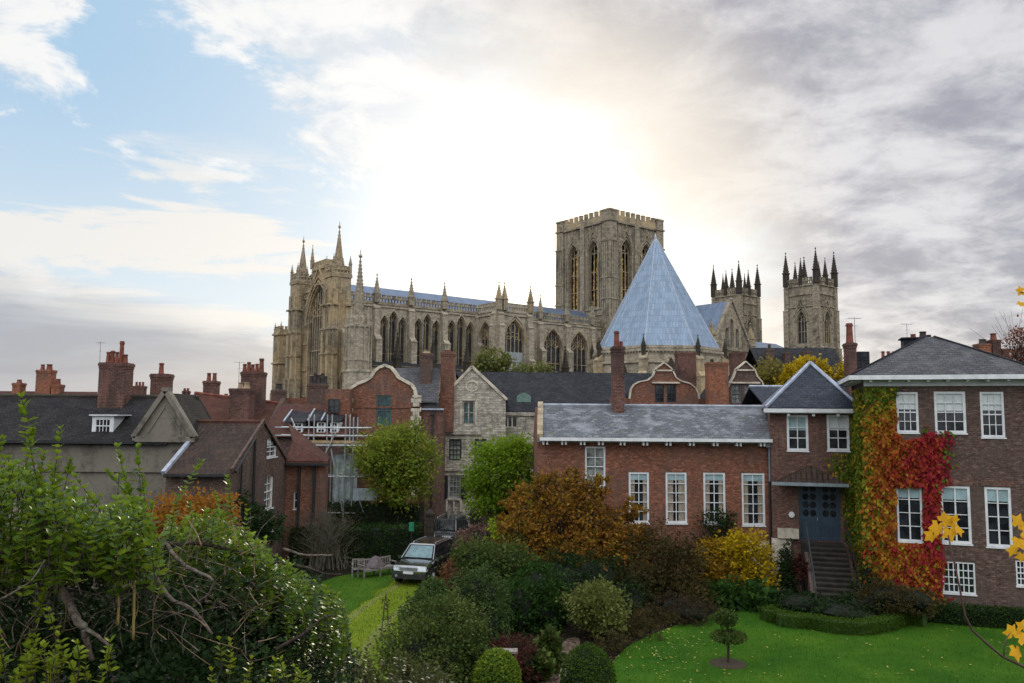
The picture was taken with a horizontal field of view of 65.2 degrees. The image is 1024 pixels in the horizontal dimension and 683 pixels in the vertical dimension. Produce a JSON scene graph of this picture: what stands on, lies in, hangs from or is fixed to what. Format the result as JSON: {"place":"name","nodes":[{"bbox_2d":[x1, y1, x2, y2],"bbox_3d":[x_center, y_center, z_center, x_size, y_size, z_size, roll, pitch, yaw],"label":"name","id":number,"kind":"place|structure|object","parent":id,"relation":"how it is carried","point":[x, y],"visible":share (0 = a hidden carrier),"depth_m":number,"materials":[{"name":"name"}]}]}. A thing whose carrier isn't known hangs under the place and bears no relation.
{"place":"outdoors","nodes":[
{"label":"outdoors","id":0,"kind":"place"},
{"bbox_2d":[0,364,96,393],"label":"terrace house","id":1,"kind":"structure","parent":0,"point":[47,382],"depth_m":70.54,"materials":[{"name":"brick"}]},
{"bbox_2d":[0,341,211,588],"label":"rendered house","id":2,"kind":"structure","parent":0,"point":[160,421],"depth_m":38.39,"materials":[{"name":"paint"}]},
{"bbox_2d":[268,373,356,501],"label":"scaffolded house","id":3,"kind":"structure","parent":0,"point":[321,401],"depth_m":54.76,"materials":[{"name":"brick"}]},
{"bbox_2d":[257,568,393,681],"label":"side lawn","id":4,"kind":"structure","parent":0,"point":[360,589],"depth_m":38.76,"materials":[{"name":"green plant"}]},
{"bbox_2d":[357,555,396,578],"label":"garden bench","id":5,"kind":"object","parent":4,"relation":"on","point":[387,566],"visible":0.78,"depth_m":40.99,"materials":[{"name":"grey wood"}]},
{"bbox_2d":[285,569,444,681],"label":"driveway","id":6,"kind":"structure","parent":0,"point":[375,618],"depth_m":32.70,"materials":[{"name":"green plant"}]},
{"bbox_2d":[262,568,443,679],"bbox_3d":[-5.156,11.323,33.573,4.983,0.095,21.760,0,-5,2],"label":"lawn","id":7,"kind":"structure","parent":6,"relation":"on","point":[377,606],"depth_m":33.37,"materials":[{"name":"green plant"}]},
{"bbox_2d":[357,595,413,663],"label":"wheel track","id":8,"kind":"structure","parent":6,"relation":"on","point":[371,636],"depth_m":29.89,"materials":[{"name":"green plant"}]},
{"bbox_2d":[392,536,453,583],"bbox_3d":[-4.433,11.120,40.844,2.160,1.823,4.560,-1,-5,15],"label":"parked car","id":9,"kind":"object","parent":6,"relation":"on","point":[419,557],"visible":0.74,"depth_m":39.88,"materials":[{"name":"black paint"}]},
{"bbox_2d":[0,535,804,682],"bbox_3d":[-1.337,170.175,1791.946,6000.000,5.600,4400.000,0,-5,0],"label":"ground","id":10,"kind":"structure","parent":0,"point":[347,570],"depth_m":31.87,"materials":[{"name":"soil"}]},
{"bbox_2d":[0,391,169,607],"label":"laurel shrub","id":11,"kind":"object","parent":10,"relation":"on","point":[86,536],"visible":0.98,"depth_m":4.15,"materials":[{"name":"green plant"}]},
{"bbox_2d":[0,580,311,682],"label":"laurel shrub","id":12,"kind":"object","parent":10,"relation":"on","point":[51,666],"visible":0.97,"depth_m":3.82,"materials":[{"name":"green plant"}]},
{"bbox_2d":[0,502,341,682],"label":"bramble thicket","id":13,"kind":"object","parent":10,"relation":"on","point":[83,628],"visible":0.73,"depth_m":5.30,"materials":[{"name":"green plant"}]},
{"bbox_2d":[78,440,272,680],"bbox_3d":[-4.056,4.469,9.507,2.099,6.780,2.160,0,-5,0],"label":"orange shrub","id":14,"kind":"object","parent":10,"relation":"on","point":[207,500],"visible":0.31,"depth_m":9.68,"materials":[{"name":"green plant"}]},
{"bbox_2d":[0,556,358,682],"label":"laurel shrub","id":15,"kind":"object","parent":10,"relation":"on","point":[319,677],"visible":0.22,"depth_m":6.63,"materials":[{"name":"green plant"}]},
{"bbox_2d":[194,358,286,421],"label":"tiled house","id":16,"kind":"structure","parent":10,"relation":"on","point":[246,399],"depth_m":56.67,"materials":[{"name":"brick"}]},
{"bbox_2d":[161,419,329,602],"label":"brick gable house","id":17,"kind":"structure","parent":10,"relation":"on","point":[293,482],"depth_m":40.12,"materials":[{"name":"red brick"}]},
{"bbox_2d":[264,475,273,510],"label":"window","id":18,"kind":"structure","parent":17,"relation":"in","point":[269,479],"depth_m":41.74,"materials":[{"name":"white paint"}]},
{"bbox_2d":[157,459,355,681],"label":"laurel shrub","id":19,"kind":"object","parent":10,"relation":"on","point":[265,568],"visible":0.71,"depth_m":6.35,"materials":[{"name":"green plant"}]},
{"bbox_2d":[231,482,290,547],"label":"garden shrub","id":20,"kind":"object","parent":10,"relation":"on","point":[258,522],"visible":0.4,"depth_m":36.73,"materials":[{"name":"green plant"}]},
{"bbox_2d":[281,500,367,570],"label":"bare shrub","id":21,"kind":"object","parent":10,"relation":"on","point":[323,543],"visible":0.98,"depth_m":42.98,"materials":[{"name":"brown plant"}]},
{"bbox_2d":[275,414,376,523],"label":"scaffolding","id":22,"kind":"object","parent":10,"relation":"on","point":[345,488],"visible":0.48,"depth_m":49.92,"materials":[{"name":"metal"}]},
{"bbox_2d":[288,519,422,567],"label":"hedge","id":23,"kind":"object","parent":10,"relation":"on","point":[394,541],"visible":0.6,"depth_m":44.00,"materials":[{"name":"green plant"}]},
{"bbox_2d":[251,646,467,682],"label":"undergrowth","id":24,"kind":"object","parent":10,"relation":"on","point":[415,674],"visible":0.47,"depth_m":8.74,"materials":[{"name":"green plant"}]},
{"bbox_2d":[327,499,424,536],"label":"hedge","id":25,"kind":"object","parent":10,"relation":"on","point":[381,512],"visible":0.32,"depth_m":49.25,"materials":[{"name":"green plant"}]},
{"bbox_2d":[331,409,444,523],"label":"garden tree","id":26,"kind":"object","parent":10,"relation":"on","point":[379,452],"visible":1,"depth_m":48.76,"materials":[{"name":"green plant"}]},
{"bbox_2d":[349,350,455,534],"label":"dutch gable house","id":27,"kind":"structure","parent":10,"relation":"on","point":[384,391],"depth_m":55.93,"materials":[{"name":"orange brick"}]},
{"bbox_2d":[376,395,391,425],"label":"window","id":28,"kind":"structure","parent":27,"relation":"in","point":[383,413],"depth_m":55.92,"materials":[{"name":"glass"}]},
{"bbox_2d":[396,575,450,638],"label":"garden shrub","id":29,"kind":"object","parent":10,"relation":"on","point":[440,587],"visible":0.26,"depth_m":27.45,"materials":[{"name":"green plant"}]},
{"bbox_2d":[358,583,497,682],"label":"garden shrub","id":30,"kind":"object","parent":10,"relation":"on","point":[447,636],"visible":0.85,"depth_m":22.13,"materials":[{"name":"green plant"}]},
{"bbox_2d":[434,552,465,596],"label":"garden shrub","id":31,"kind":"object","parent":10,"relation":"on","point":[446,574],"visible":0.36,"depth_m":35.74,"materials":[{"name":"brown plant"}]},
{"bbox_2d":[451,522,498,551],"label":"garden shrub","id":32,"kind":"object","parent":10,"relation":"on","point":[480,531],"visible":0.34,"depth_m":42.91,"materials":[{"name":"brown plant"}]},
{"bbox_2d":[442,556,514,647],"bbox_3d":[-1.232,9.773,29.045,2.959,3.627,2.940,0,-5,0],"label":"garden shrub","id":33,"kind":"object","parent":10,"relation":"on","point":[482,590],"visible":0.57,"depth_m":28.80,"materials":[{"name":"green plant"}]},
{"bbox_2d":[459,328,522,371],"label":"tree","id":34,"kind":"object","parent":10,"relation":"on","point":[482,363],"visible":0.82,"depth_m":75.55,"materials":[{"name":"green plant"}]},
{"bbox_2d":[455,429,533,523],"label":"garden tree","id":35,"kind":"object","parent":10,"relation":"on","point":[507,457],"visible":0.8,"depth_m":45.59,"materials":[{"name":"green plant"}]},
{"bbox_2d":[434,531,554,589],"bbox_3d":[-0.680,9.777,34.160,3.754,3.453,4.650,5,-7,-42],"label":"garden shrub","id":36,"kind":"object","parent":10,"relation":"on","point":[500,557],"visible":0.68,"depth_m":33.65,"materials":[{"name":"green plant"}]},
{"bbox_2d":[471,647,522,682],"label":"topiary ball","id":37,"kind":"object","parent":10,"relation":"on","point":[497,665],"visible":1,"depth_m":20.96,"materials":[{"name":"green plant"}]},
{"bbox_2d":[484,631,547,682],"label":"garden shrub","id":38,"kind":"object","parent":10,"relation":"on","point":[526,650],"visible":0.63,"depth_m":25.47,"materials":[{"name":"red plant"}]},
{"bbox_2d":[503,351,558,371],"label":"tree","id":39,"kind":"object","parent":10,"relation":"on","point":[525,368],"visible":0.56,"depth_m":77.57,"materials":[{"name":"green plant"}]},
{"bbox_2d":[496,551,574,636],"bbox_3d":[0.973,9.913,31.773,3.567,2.939,4.083,0,-5,0],"label":"garden shrub","id":40,"kind":"object","parent":10,"relation":"on","point":[534,593],"visible":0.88,"depth_m":30.83,"materials":[{"name":"green plant"}]},
{"bbox_2d":[522,624,566,682],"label":"garden shrub","id":41,"kind":"object","parent":10,"relation":"on","point":[547,642],"visible":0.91,"depth_m":25.83,"materials":[{"name":"green plant"}]},
{"bbox_2d":[490,453,660,582],"bbox_3d":[2.888,8.438,36.347,8.000,6.792,5.257,0,-5,0],"label":"autumn tree","id":42,"kind":"object","parent":10,"relation":"on","point":[588,533],"visible":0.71,"depth_m":36.42,"materials":[{"name":"orange plant"}]},
{"bbox_2d":[559,642,616,682],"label":"topiary ball","id":43,"kind":"object","parent":10,"relation":"on","point":[587,663],"visible":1,"depth_m":23.32,"materials":[{"name":"green plant"}]},
{"bbox_2d":[501,604,680,681],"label":"leaf litter","id":44,"kind":"object","parent":10,"relation":"on","point":[587,641],"visible":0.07,"depth_m":29.92,"materials":[{"name":"brown plant"}]},
{"bbox_2d":[584,601,682,652],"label":"garden shrub","id":45,"kind":"object","parent":44,"relation":"on","point":[643,621],"visible":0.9,"depth_m":30.35,"materials":[{"name":"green plant"}]},
{"bbox_2d":[555,573,635,640],"bbox_3d":[3.183,10.027,30.221,3.027,2.380,2.955,-1,-5,16],"label":"garden shrub","id":46,"kind":"object","parent":10,"relation":"on","point":[598,610],"visible":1,"depth_m":29.66,"materials":[{"name":"green plant"}]},
{"bbox_2d":[531,537,660,625],"bbox_3d":[3.095,9.980,34.343,6.429,3.228,5.251,4,-6,-33],"label":"garden shrub","id":47,"kind":"object","parent":10,"relation":"on","point":[585,571],"visible":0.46,"depth_m":33.82,"materials":[{"name":"green plant"}]},
{"bbox_2d":[611,513,720,612],"bbox_3d":[6.621,9.763,35.727,5.315,4.160,5.220,-1,-5,15],"label":"garden shrub","id":48,"kind":"object","parent":10,"relation":"on","point":[670,558],"visible":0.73,"depth_m":35.31,"materials":[{"name":"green plant"}]},
{"bbox_2d":[609,352,728,404],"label":"curved gable house","id":49,"kind":"structure","parent":10,"relation":"on","point":[664,383],"depth_m":61.91,"materials":[{"name":"orange brick"}]},
{"bbox_2d":[688,505,740,561],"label":"shrub","id":50,"kind":"object","parent":10,"relation":"on","point":[722,523],"visible":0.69,"depth_m":38.77,"materials":[{"name":"green plant"}]},
{"bbox_2d":[677,530,754,588],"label":"yellow shrub","id":51,"kind":"object","parent":10,"relation":"on","point":[719,572],"visible":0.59,"depth_m":37.28,"materials":[{"name":"yellow plant"}]},
{"bbox_2d":[685,572,783,612],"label":"garden shrub","id":52,"kind":"object","parent":10,"relation":"on","point":[756,595],"visible":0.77,"depth_m":34.48,"materials":[{"name":"green plant"}]},
{"bbox_2d":[711,523,781,590],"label":"yellow shrub","id":53,"kind":"object","parent":10,"relation":"on","point":[742,546],"visible":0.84,"depth_m":37.21,"materials":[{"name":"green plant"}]},
{"bbox_2d":[752,340,796,384],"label":"yellow tree","id":54,"kind":"object","parent":10,"relation":"on","point":[764,375],"visible":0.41,"depth_m":67.40,"materials":[{"name":"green plant"}]},
{"bbox_2d":[773,538,799,594],"bbox_3d":[12.588,10.430,36.802,1.326,2.770,1.456,0,-5,0],"label":"conifer","id":55,"kind":"object","parent":10,"relation":"on","point":[787,577],"visible":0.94,"depth_m":36.65,"materials":[{"name":"green plant"}]},
{"bbox_2d":[790,552,809,595],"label":"garden shrub","id":56,"kind":"object","parent":10,"relation":"on","point":[801,571],"visible":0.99,"depth_m":36.32,"materials":[{"name":"red plant"}]},
{"bbox_2d":[765,346,843,384],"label":"yellow tree","id":57,"kind":"object","parent":10,"relation":"on","point":[787,373],"visible":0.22,"depth_m":65.62,"materials":[{"name":"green plant"}]},
{"bbox_2d":[762,361,861,614],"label":"pyramid roof house","id":58,"kind":"structure","parent":10,"relation":"on","point":[808,407],"depth_m":38.68,"materials":[{"name":"brick"}]},
{"bbox_2d":[786,415,809,451],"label":"window","id":59,"kind":"structure","parent":58,"relation":"in","point":[797,425],"depth_m":39.09,"materials":[{"name":"white paint"}]},
{"bbox_2d":[798,486,840,541],"bbox_3d":[14.822,8.252,38.587,1.874,2.653,0.160,-1,-5,15],"label":"door","id":60,"kind":"structure","parent":58,"relation":"in","point":[819,506],"depth_m":38.58,"materials":[{"name":"blue paint"}]},
{"bbox_2d":[827,415,850,451],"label":"window","id":61,"kind":"structure","parent":58,"relation":"in","point":[838,440],"depth_m":38.62,"materials":[{"name":"white paint"}]},
{"bbox_2d":[769,588,895,627],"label":"garden shrub","id":62,"kind":"object","parent":10,"relation":"on","point":[805,603],"visible":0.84,"depth_m":33.24,"materials":[{"name":"green plant"}]},
{"bbox_2d":[839,549,884,594],"bbox_3d":[14.955,10.169,34.063,2.193,2.860,1.668,0,-5,0],"label":"conifer","id":63,"kind":"object","parent":10,"relation":"on","point":[866,572],"visible":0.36,"depth_m":34.00,"materials":[{"name":"green plant"}]},
{"bbox_2d":[837,335,1023,608],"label":"creeper house","id":64,"kind":"structure","parent":10,"relation":"on","point":[971,398],"depth_m":33.36,"materials":[{"name":"brick"}]},
{"bbox_2d":[824,386,957,603],"bbox_3d":[16.054,6.919,35.518,3.165,9.784,6.239,2,-6,-21],"label":"virginia creeper","id":65,"kind":"object","parent":64,"relation":"attached to","point":[871,495],"visible":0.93,"depth_m":34.01,"materials":[{"name":"red plant"}]},
{"bbox_2d":[896,392,919,433],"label":"window","id":66,"kind":"structure","parent":64,"relation":"in","point":[907,402],"depth_m":34.32,"materials":[{"name":"white paint"}]},
{"bbox_2d":[896,487,923,543],"bbox_3d":[16.857,7.293,33.916,1.040,2.441,0.175,-1,-6,18],"label":"window","id":67,"kind":"structure","parent":64,"relation":"in","point":[909,506],"depth_m":33.95,"materials":[{"name":"white paint"}]},
{"bbox_2d":[934,391,967,434],"bbox_3d":[18.499,3.016,33.785,1.247,1.805,0.175,-1,-6,18],"label":"window","id":68,"kind":"structure","parent":64,"relation":"in","point":[949,407],"depth_m":33.82,"materials":[{"name":"white paint"}]},
{"bbox_2d":[940,486,972,545],"bbox_3d":[18.513,7.251,33.380,1.176,2.424,0.175,-1,-6,18],"label":"window","id":69,"kind":"structure","parent":64,"relation":"in","point":[955,499],"depth_m":33.38,"materials":[{"name":"white paint"}]},
{"bbox_2d":[942,561,976,595],"bbox_3d":[18.508,9.809,33.141,1.279,1.338,0.175,-1,-6,18],"label":"window","id":70,"kind":"structure","parent":64,"relation":"in","point":[965,570],"depth_m":33.15,"materials":[{"name":"white paint"}]},
{"bbox_2d":[979,392,1006,438],"bbox_3d":[19.989,3.068,33.296,0.939,1.945,0.175,-1,-6,18],"label":"window","id":71,"kind":"structure","parent":64,"relation":"in","point":[991,403],"depth_m":33.32,"materials":[{"name":"white paint"}]},
{"bbox_2d":[984,487,1012,548],"bbox_3d":[20.005,7.243,32.896,1.018,2.483,0.175,-1,-6,18],"label":"window","id":72,"kind":"structure","parent":64,"relation":"in","point":[998,511],"depth_m":32.93,"materials":[{"name":"white paint"}]},
{"bbox_2d":[971,306,1023,362],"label":"thin tree","id":73,"kind":"object","parent":10,"relation":"on","point":[1018,351],"visible":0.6,"depth_m":58.30,"materials":[{"name":"red plant"}]},
{"bbox_2d":[424,509,435,536],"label":"gate pillar","id":74,"kind":"structure","parent":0,"point":[429,514],"depth_m":47.46,"materials":[{"name":"stone"}]},
{"bbox_2d":[0,0,1023,399],"label":"sky","id":75,"kind":"structure","parent":0,"point":[166,166],"materials":[{"name":"white"}]},
{"bbox_2d":[444,366,651,526],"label":"stone gable house","id":76,"kind":"structure","parent":0,"point":[498,403],"depth_m":60.03,"materials":[{"name":"stone"}]},
{"bbox_2d":[448,475,460,497],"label":"window","id":77,"kind":"structure","parent":76,"relation":"in","point":[454,491],"depth_m":59.42,"materials":[{"name":"grey glass"}]},
{"bbox_2d":[449,439,461,459],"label":"window","id":78,"kind":"structure","parent":76,"relation":"in","point":[455,445],"depth_m":59.67,"materials":[{"name":"black glass"}]},
{"bbox_2d":[462,401,474,424],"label":"window","id":79,"kind":"structure","parent":76,"relation":"in","point":[468,406],"depth_m":59.93,"materials":[{"name":"glass"}]},
{"bbox_2d":[270,207,841,402],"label":"cathedral","id":80,"kind":"structure","parent":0,"point":[340,331],"depth_m":197.09,"materials":[{"name":"stone"}]},
{"bbox_2d":[309,286,323,376],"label":"window","id":81,"kind":"structure","parent":80,"relation":"in","point":[316,320],"depth_m":182.37,"materials":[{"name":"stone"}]},
{"bbox_2d":[389,313,395,361],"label":"window","id":82,"kind":"structure","parent":80,"relation":"in","point":[392,330],"depth_m":183.57,"materials":[{"name":"glass"}]},
{"bbox_2d":[457,319,462,364],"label":"window","id":83,"kind":"structure","parent":80,"relation":"in","point":[459,324],"depth_m":195.08,"materials":[{"name":"glass"}]},
{"bbox_2d":[505,318,525,370],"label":"window","id":84,"kind":"structure","parent":80,"relation":"in","point":[512,332],"depth_m":194.93,"materials":[{"name":"glass"}]},
{"bbox_2d":[544,328,563,370],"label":"window","id":85,"kind":"structure","parent":80,"relation":"in","point":[551,342],"depth_m":213.52,"materials":[{"name":"glass"}]},
{"bbox_2d":[571,330,588,371],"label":"window","id":86,"kind":"structure","parent":80,"relation":"in","point":[578,347],"depth_m":219.22,"materials":[{"name":"glass"}]},
{"bbox_2d":[540,638,579,682],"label":"path","id":87,"kind":"structure","parent":0,"point":[570,644],"depth_m":28.68,"materials":[{"name":"stone"}]},
{"bbox_2d":[533,331,772,586],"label":"slate roof range","id":88,"kind":"structure","parent":0,"point":[682,466],"depth_m":39.64,"materials":[{"name":"red brick"}]},
{"bbox_2d":[585,446,604,487],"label":"window","id":89,"kind":"structure","parent":88,"relation":"in","point":[592,453],"depth_m":39.71,"materials":[{"name":"white paint"}]},
{"bbox_2d":[629,472,649,523],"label":"window","id":90,"kind":"structure","parent":88,"relation":"in","point":[638,481],"depth_m":39.57,"materials":[{"name":"white paint"}]},
{"bbox_2d":[665,472,687,524],"bbox_3d":[8.108,7.741,39.506,1.111,2.542,0.185,0,-5,0],"label":"window","id":91,"kind":"structure","parent":88,"relation":"in","point":[676,482],"depth_m":39.55,"materials":[{"name":"white paint"}]},
{"bbox_2d":[703,472,725,524],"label":"window","id":92,"kind":"structure","parent":88,"relation":"in","point":[713,483],"depth_m":39.57,"materials":[{"name":"white paint"}]},
{"bbox_2d":[741,473,765,526],"bbox_3d":[11.907,7.811,39.502,1.205,2.615,0.185,0,-5,0],"label":"window","id":93,"kind":"structure","parent":88,"relation":"in","point":[753,485],"depth_m":39.55,"materials":[{"name":"white paint"}]},
{"bbox_2d":[586,233,728,395],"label":"chapter house","id":94,"kind":"structure","parent":0,"point":[657,320],"depth_m":171.17,"materials":[{"name":"metal"}]},
{"bbox_2d":[700,352,763,404],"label":"curved gable house","id":95,"kind":"structure","parent":0,"point":[743,376],"depth_m":62.03,"materials":[{"name":"brick"}]},
{"bbox_2d":[741,385,782,404],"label":"slate house","id":96,"kind":"structure","parent":0,"point":[758,394],"depth_m":56.83,"materials":[{"name":"stone"}]},
{"bbox_2d":[746,344,842,382],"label":"dark roof house","id":97,"kind":"structure","parent":0,"point":[780,353],"depth_m":86.83,"materials":[{"name":"stone"}]},
{"bbox_2d":[612,610,1023,682],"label":"lawn","id":98,"kind":"structure","parent":0,"point":[854,662],"depth_m":27.79,"materials":[{"name":"green plant"}]},
{"bbox_2d":[649,590,723,626],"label":"garden shrub","id":99,"kind":"object","parent":98,"relation":"on","point":[688,609],"visible":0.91,"depth_m":32.45,"materials":[{"name":"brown plant"}]},
{"bbox_2d":[709,607,748,668],"bbox_3d":[7.332,9.950,27.052,1.338,1.853,1.319,0,-5,0],"label":"topiary tree","id":100,"kind":"object","parent":98,"relation":"on","point":[729,636],"visible":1,"depth_m":26.89,"materials":[{"name":"green plant"}]},
{"bbox_2d":[758,604,927,635],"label":"hedge","id":101,"kind":"object","parent":98,"relation":"on","point":[777,616],"visible":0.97,"depth_m":31.36,"materials":[{"name":"green plant"}]},
{"bbox_2d":[850,573,948,619],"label":"garden shrub","id":102,"kind":"object","parent":98,"relation":"on","point":[913,599],"visible":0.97,"depth_m":32.04,"materials":[{"name":"green plant"}]},
{"bbox_2d":[920,600,1023,629],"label":"hedge","id":103,"kind":"object","parent":98,"relation":"on","point":[999,617],"visible":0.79,"depth_m":32.08,"materials":[{"name":"green plant"}]},
{"bbox_2d":[834,323,869,395],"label":"chimney house","id":104,"kind":"structure","parent":0,"point":[854,360],"depth_m":46.18,"materials":[{"name":"brick"}]},
{"bbox_2d":[834,331,1009,379],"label":"brick house","id":105,"kind":"structure","parent":0,"point":[981,344],"depth_m":73.84,"materials":[{"name":"red brick"}]},
{"bbox_2d":[923,286,1023,667],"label":"maple branch","id":106,"kind":"object","parent":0,"point":[947,520],"visible":1,"depth_m":3.34,"materials":[{"name":"yellow plant"}]},
{"label":"terrace","id":107,"kind":"structure","parent":0,"visible":0},
{"bbox_2d":[434,514,467,540],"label":"parked car","id":108,"kind":"object","parent":107,"relation":"on","point":[450,524],"visible":0.27,"depth_m":50.02,"materials":[{"name":"blue paint"}]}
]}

